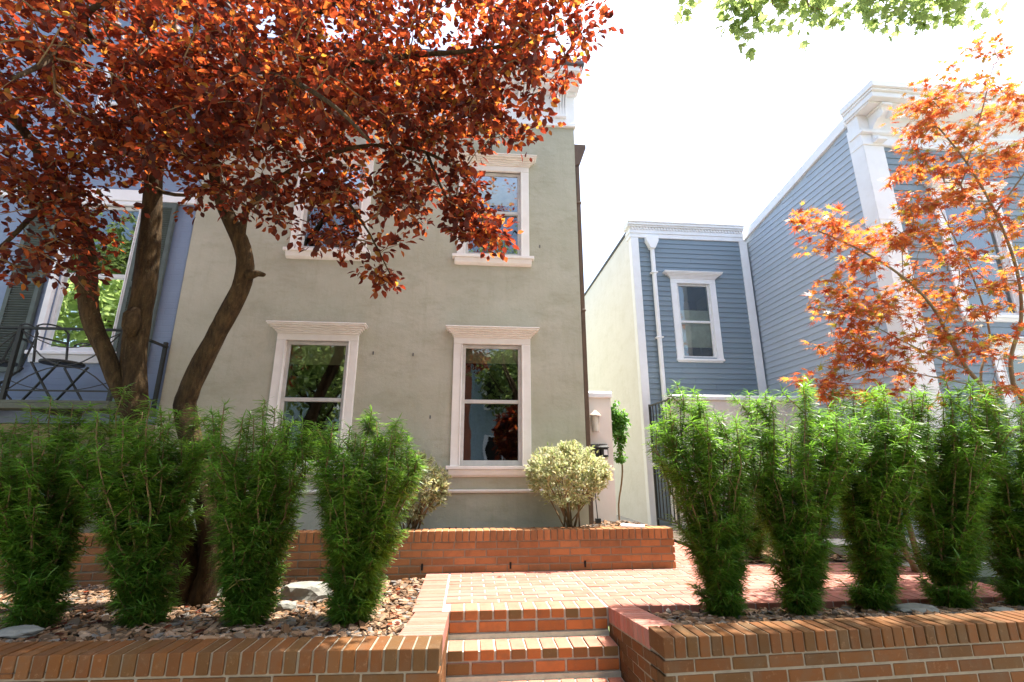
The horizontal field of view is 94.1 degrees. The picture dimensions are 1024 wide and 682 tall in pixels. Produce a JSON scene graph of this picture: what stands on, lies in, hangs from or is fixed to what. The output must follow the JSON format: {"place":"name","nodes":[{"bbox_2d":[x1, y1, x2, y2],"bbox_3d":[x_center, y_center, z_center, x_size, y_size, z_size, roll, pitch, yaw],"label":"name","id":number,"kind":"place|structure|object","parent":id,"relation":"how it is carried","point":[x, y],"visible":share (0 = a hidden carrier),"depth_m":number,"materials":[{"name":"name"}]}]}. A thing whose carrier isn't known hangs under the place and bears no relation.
{"place":"outdoors","nodes":[
{"label":"outdoors","id":0,"kind":"place"},
{"bbox_2d":[0,0,246,532],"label":"row house","id":1,"kind":"structure","parent":0,"point":[45,302],"depth_m":5.73,"materials":[{"name":"paint"}]},
{"bbox_2d":[0,323,38,399],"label":"bistro chair","id":2,"kind":"object","parent":1,"relation":"on","point":[3,362],"visible":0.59,"depth_m":5.16,"materials":[{"name":"metal"}]},
{"bbox_2d":[21,323,88,399],"bbox_3d":[-4.849,0.240,5.126,0.424,0.882,0.388,-2,-15,7],"label":"bistro chair","id":3,"kind":"object","parent":1,"relation":"on","point":[66,361],"visible":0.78,"depth_m":5.06,"materials":[{"name":"metal"}]},
{"bbox_2d":[24,199,141,363],"bbox_3d":[-5.118,-0.760,5.825,1.000,2.107,0.130,1,-15,-5],"label":"window","id":4,"kind":"structure","parent":1,"relation":"in","point":[65,313],"depth_m":5.72,"materials":[{"name":"white glass"}]},
{"bbox_2d":[90,225,130,274],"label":"window","id":5,"kind":"structure","parent":1,"relation":"in","point":[120,262],"depth_m":7.72,"materials":[{"name":"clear glass"}]},
{"bbox_2d":[84,57,176,248],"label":"window","id":6,"kind":"structure","parent":1,"relation":"in","point":[125,230],"depth_m":7.28,"materials":[{"name":"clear glass"}]},
{"bbox_2d":[0,582,422,673],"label":"planting bed","id":7,"kind":"object","parent":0,"point":[314,605],"visible":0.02,"depth_m":3.44,"materials":[{"name":"soil"}]},
{"bbox_2d":[0,395,118,627],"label":"yew shrub","id":8,"kind":"object","parent":7,"relation":"on","point":[39,546],"visible":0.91,"depth_m":3.10,"materials":[{"name":"green plant"}]},
{"bbox_2d":[54,382,225,629],"bbox_3d":[-2.548,1.089,3.252,0.930,1.638,0.891,8,-17,-29],"label":"yew shrub","id":9,"kind":"object","parent":7,"relation":"on","point":[143,537],"visible":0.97,"depth_m":3.11,"materials":[{"name":"green plant"}]},
{"bbox_2d":[187,395,326,631],"bbox_3d":[-1.811,1.124,3.253,0.928,1.566,0.916,1,-15,-5],"label":"yew shrub","id":10,"kind":"object","parent":7,"relation":"on","point":[255,529],"visible":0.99,"depth_m":3.09,"materials":[{"name":"green plant"}]},
{"bbox_2d":[0,0,623,608],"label":"plum tree","id":11,"kind":"object","parent":7,"relation":"on","point":[188,64],"visible":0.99,"depth_m":3.71,"materials":[{"name":"red plant"}]},
{"bbox_2d":[300,404,429,630],"bbox_3d":[-1.043,1.171,3.271,0.927,1.489,0.928,1,-15,-5],"label":"yew shrub","id":12,"kind":"object","parent":7,"relation":"on","point":[359,539],"visible":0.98,"depth_m":3.10,"materials":[{"name":"green plant"}]},
{"bbox_2d":[0,520,1023,642],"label":"stone mulch","id":13,"kind":"object","parent":7,"relation":"on","point":[210,624],"visible":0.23,"depth_m":3.21,"materials":[{"name":"beige gravel"}]},
{"bbox_2d":[0,625,44,638],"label":"boulder","id":14,"kind":"object","parent":13,"relation":"on","point":[20,631],"visible":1,"depth_m":2.74,"materials":[{"name":"grey stone"}]},
{"bbox_2d":[276,600,296,611],"bbox_3d":[-1.641,1.930,3.467,0.147,0.056,0.110,1,-15,-5],"label":"boulder","id":15,"kind":"object","parent":13,"relation":"on","point":[284,605],"visible":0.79,"depth_m":3.44,"materials":[{"name":"grey stone"}]},
{"bbox_2d":[280,581,332,602],"bbox_3d":[-1.659,2.028,3.851,0.438,0.123,0.255,1,-15,-5],"label":"boulder","id":16,"kind":"object","parent":13,"relation":"on","point":[307,590],"visible":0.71,"depth_m":3.76,"materials":[{"name":"grey stone"}]},
{"bbox_2d":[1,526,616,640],"bbox_3d":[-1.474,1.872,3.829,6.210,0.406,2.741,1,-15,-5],"label":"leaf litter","id":17,"kind":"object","parent":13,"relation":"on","point":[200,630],"visible":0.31,"depth_m":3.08,"materials":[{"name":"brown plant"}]},
{"bbox_2d":[890,603,939,613],"bbox_3d":[2.929,1.945,3.460,0.319,0.039,0.215,1,-15,-5],"label":"boulder","id":18,"kind":"object","parent":13,"relation":"on","point":[908,607],"visible":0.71,"depth_m":3.42,"materials":[{"name":"grey stone"}]},
{"bbox_2d":[988,607,1014,611],"bbox_3d":[3.494,1.923,3.396,0.195,0.034,0.134,1,-15,-5],"label":"flagstone","id":19,"kind":"object","parent":13,"relation":"on","point":[1000,609],"visible":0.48,"depth_m":3.39,"materials":[{"name":"grey stone"}]},
{"bbox_2d":[0,635,442,681],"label":"brick wall","id":20,"kind":"structure","parent":0,"point":[402,658],"depth_m":2.33,"materials":[{"name":"brick"}]},
{"bbox_2d":[154,36,593,530],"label":"row house","id":21,"kind":"structure","parent":0,"point":[471,366],"depth_m":6.04,"materials":[{"name":"paint"}]},
{"bbox_2d":[258,320,368,476],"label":"window","id":22,"kind":"structure","parent":21,"relation":"in","point":[323,374],"depth_m":5.86,"materials":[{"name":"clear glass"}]},
{"bbox_2d":[282,142,381,260],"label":"window","id":23,"kind":"structure","parent":21,"relation":"in","point":[316,224],"depth_m":6.36,"materials":[{"name":"white glass"}]},
{"bbox_2d":[445,325,539,476],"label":"window","id":24,"kind":"structure","parent":21,"relation":"in","point":[491,414],"depth_m":6.04,"materials":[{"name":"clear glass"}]},
{"bbox_2d":[452,151,536,266],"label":"window","id":25,"kind":"structure","parent":21,"relation":"in","point":[510,192],"depth_m":6.64,"materials":[{"name":"clear glass"}]},
{"bbox_2d":[593,457,600,522],"bbox_3d":[1.026,1.762,5.785,0.060,0.841,0.060,1,-15,-5],"label":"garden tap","id":26,"kind":"object","parent":21,"relation":"attached to","point":[597,520],"visible":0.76,"depth_m":5.68,"materials":[{"name":"metal"}]},
{"bbox_2d":[399,600,674,681],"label":"brick steps","id":27,"kind":"structure","parent":0,"point":[558,642],"depth_m":3.21,"materials":[{"name":"red brick"}]},
{"bbox_2d":[246,0,1023,292],"label":"sky","id":28,"kind":"structure","parent":0,"point":[674,124],"materials":[{"name":"white"}]},
{"bbox_2d":[412,542,1005,628],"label":"patio","id":29,"kind":"structure","parent":0,"point":[431,596],"depth_m":4.07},
{"bbox_2d":[0,526,675,587],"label":"brick wall","id":30,"kind":"structure","parent":29,"relation":"on","point":[422,553],"depth_m":4.78,"materials":[{"name":"red brick"}]},
{"bbox_2d":[621,524,644,527],"bbox_3d":[1.275,1.958,5.034,0.244,0.047,0.044,-4,-15,14],"label":"stone offcut","id":31,"kind":"object","parent":30,"relation":"on","point":[632,526],"visible":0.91,"depth_m":5.02,"materials":[{"name":"white stone"}]},
{"bbox_2d":[778,15,1023,572],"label":"maple tree","id":32,"kind":"object","parent":29,"relation":"on","point":[945,336],"visible":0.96,"depth_m":5.12,"materials":[{"name":"orange plant"}]},
{"bbox_2d":[616,514,990,566],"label":"path","id":33,"kind":"structure","parent":0,"point":[670,526],"depth_m":8.69,"materials":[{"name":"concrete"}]},
{"bbox_2d":[611,400,631,519],"bbox_3d":[1.640,1.997,7.215,0.407,2.200,0.389,10,-18,-32],"label":"tree","id":34,"kind":"object","parent":33,"relation":"on","point":[619,419],"visible":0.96,"depth_m":7.30,"materials":[{"name":"green plant"}]},
{"bbox_2d":[648,398,680,529],"bbox_3d":[2.646,2.154,8.395,0.078,2.180,0.936,1,-15,-5],"label":"iron fence","id":35,"kind":"object","parent":33,"relation":"on","point":[654,470],"visible":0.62,"depth_m":8.58,"materials":[{"name":"black metal"}]},
{"bbox_2d":[584,220,767,525],"bbox_3d":[3.592,1.092,11.489,2.660,6.379,4.350,1,-15,-5],"label":"house extension","id":36,"kind":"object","parent":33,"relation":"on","point":[667,304],"visible":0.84,"depth_m":9.95,"materials":[{"name":"blue wood"}]},
{"bbox_2d":[662,270,724,362],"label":"window","id":37,"kind":"structure","parent":36,"relation":"in","point":[697,329],"depth_m":9.90,"materials":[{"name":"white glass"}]},
{"bbox_2d":[664,394,814,528],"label":"garden wall","id":38,"kind":"structure","parent":33,"relation":"on","point":[719,402],"depth_m":8.35,"materials":[{"name":"white paint"}]},
{"bbox_2d":[825,538,929,557],"bbox_3d":[4.223,2.529,5.713,1.700,0.240,0.450,1,-15,-5],"label":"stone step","id":39,"kind":"object","parent":33,"relation":"on","point":[837,542],"visible":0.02,"depth_m":5.53,"materials":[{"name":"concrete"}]},
{"bbox_2d":[743,80,1023,576],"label":"row house","id":40,"kind":"structure","parent":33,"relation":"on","point":[850,160],"depth_m":7.48,"materials":[{"name":"blue wood"}]},
{"bbox_2d":[923,179,1023,367],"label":"window","id":41,"kind":"structure","parent":40,"relation":"in","point":[997,237],"depth_m":7.07,"materials":[{"name":"white glass"}]},
{"bbox_2d":[945,207,1023,370],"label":"window","id":42,"kind":"structure","parent":40,"relation":"in","point":[979,243],"depth_m":7.77,"materials":[{"name":"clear glass"}]},
{"bbox_2d":[982,336,1023,447],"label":"window","id":43,"kind":"structure","parent":40,"relation":"in","point":[1019,347],"depth_m":6.60,"materials":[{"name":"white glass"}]},
{"bbox_2d":[608,577,1004,635],"bbox_3d":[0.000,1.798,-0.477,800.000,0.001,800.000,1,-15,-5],"label":"ground","id":44,"kind":"structure","parent":0,"point":[982,580],"depth_m":8.10,"materials":[{"name":"brown soil"}]},
{"bbox_2d":[673,529,995,563],"bbox_3d":[5.344,2.790,6.630,6.100,0.070,2.550,1,-15,-5],"label":"planting bed","id":45,"kind":"object","parent":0,"point":[834,537],"visible":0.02,"depth_m":6.65,"materials":[{"name":"soil"}]},
{"bbox_2d":[722,454,780,560],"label":"yew shrub","id":46,"kind":"object","parent":45,"relation":"on","point":[758,549],"visible":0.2,"depth_m":5.35,"materials":[{"name":"green plant"}]},
{"bbox_2d":[935,454,1011,567],"bbox_3d":[5.189,1.794,5.314,1.156,1.355,0.803,1,-15,-5],"label":"yew shrub","id":47,"kind":"object","parent":45,"relation":"on","point":[983,541],"depth_m":5.09,"materials":[{"name":"green plant"}]},
{"bbox_2d":[648,611,1023,681],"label":"brick wall","id":48,"kind":"structure","parent":0,"point":[976,647],"depth_m":2.69,"materials":[{"name":"brown brick"}]},
{"bbox_2d":[672,0,1012,63],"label":"street tree","id":49,"kind":"object","parent":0,"point":[816,9],"visible":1,"depth_m":4.46,"materials":[{"name":"green plant"}]},
{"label":"planting bed","id":50,"kind":"structure","parent":0,"visible":0},
{"bbox_2d":[378,449,452,529],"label":"variegated bush","id":51,"kind":"object","parent":50,"relation":"on","point":[437,483],"visible":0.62,"depth_m":5.08,"materials":[{"name":"green plant"}]},
{"bbox_2d":[524,439,614,527],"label":"variegated bush","id":52,"kind":"object","parent":50,"relation":"on","point":[540,466],"visible":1,"depth_m":5.20,"materials":[{"name":"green plant"}]},
{"bbox_2d":[588,391,616,521],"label":"garden wall","id":53,"kind":"structure","parent":50,"relation":"on","point":[599,402],"depth_m":6.50,"materials":[{"name":"white paint"}]},
{"bbox_2d":[589,410,600,431],"bbox_3d":[1.136,1.086,6.482,0.148,0.298,0.166,-5,-16,17],"label":"wall lantern","id":54,"kind":"object","parent":53,"relation":"attached to","point":[594,414],"depth_m":6.43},
{"bbox_2d":[591,444,599,456],"bbox_3d":[1.094,1.474,6.410,0.166,0.177,0.094,1,-15,-5],"label":"mailbox","id":55,"kind":"object","parent":53,"relation":"attached to","point":[596,447],"visible":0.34,"depth_m":6.38,"materials":[{"name":"metal"}]},
{"bbox_2d":[599,444,608,456],"bbox_3d":[1.241,1.477,6.423,0.116,0.177,0.094,1,-15,-5],"label":"mailbox","id":56,"kind":"object","parent":53,"relation":"attached to","point":[604,450],"visible":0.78,"depth_m":6.39,"materials":[{"name":"metal"}]},
{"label":"planting bed","id":57,"kind":"structure","parent":0,"visible":0},
{"bbox_2d":[642,379,777,620],"bbox_3d":[1.496,1.141,3.575,0.901,1.775,0.931,1,-15,-5],"label":"yew shrub","id":58,"kind":"object","parent":57,"relation":"on","point":[717,541],"visible":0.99,"depth_m":3.45,"materials":[{"name":"green plant"}]},
{"bbox_2d":[726,373,873,616],"bbox_3d":[2.249,1.159,3.672,1.071,1.781,0.939,1,-15,-5],"label":"yew shrub","id":59,"kind":"object","parent":57,"relation":"on","point":[798,533],"visible":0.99,"depth_m":3.49,"materials":[{"name":"green plant"}]},
{"bbox_2d":[812,382,943,611],"bbox_3d":[2.958,1.195,3.777,0.990,1.774,0.935,1,-15,-5],"label":"yew shrub","id":60,"kind":"object","parent":57,"relation":"on","point":[875,522],"visible":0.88,"depth_m":3.62,"materials":[{"name":"green plant"}]},
{"bbox_2d":[884,373,1020,609],"bbox_3d":[3.565,1.187,3.855,1.017,1.820,0.836,1,-15,-5],"label":"yew shrub","id":61,"kind":"object","parent":57,"relation":"on","point":[949,527],"visible":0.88,"depth_m":3.69,"materials":[{"name":"green plant"}]},
{"bbox_2d":[957,387,1023,605],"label":"yew shrub","id":62,"kind":"object","parent":57,"relation":"on","point":[1006,522],"visible":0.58,"depth_m":3.74,"materials":[{"name":"green plant"}]}
]}

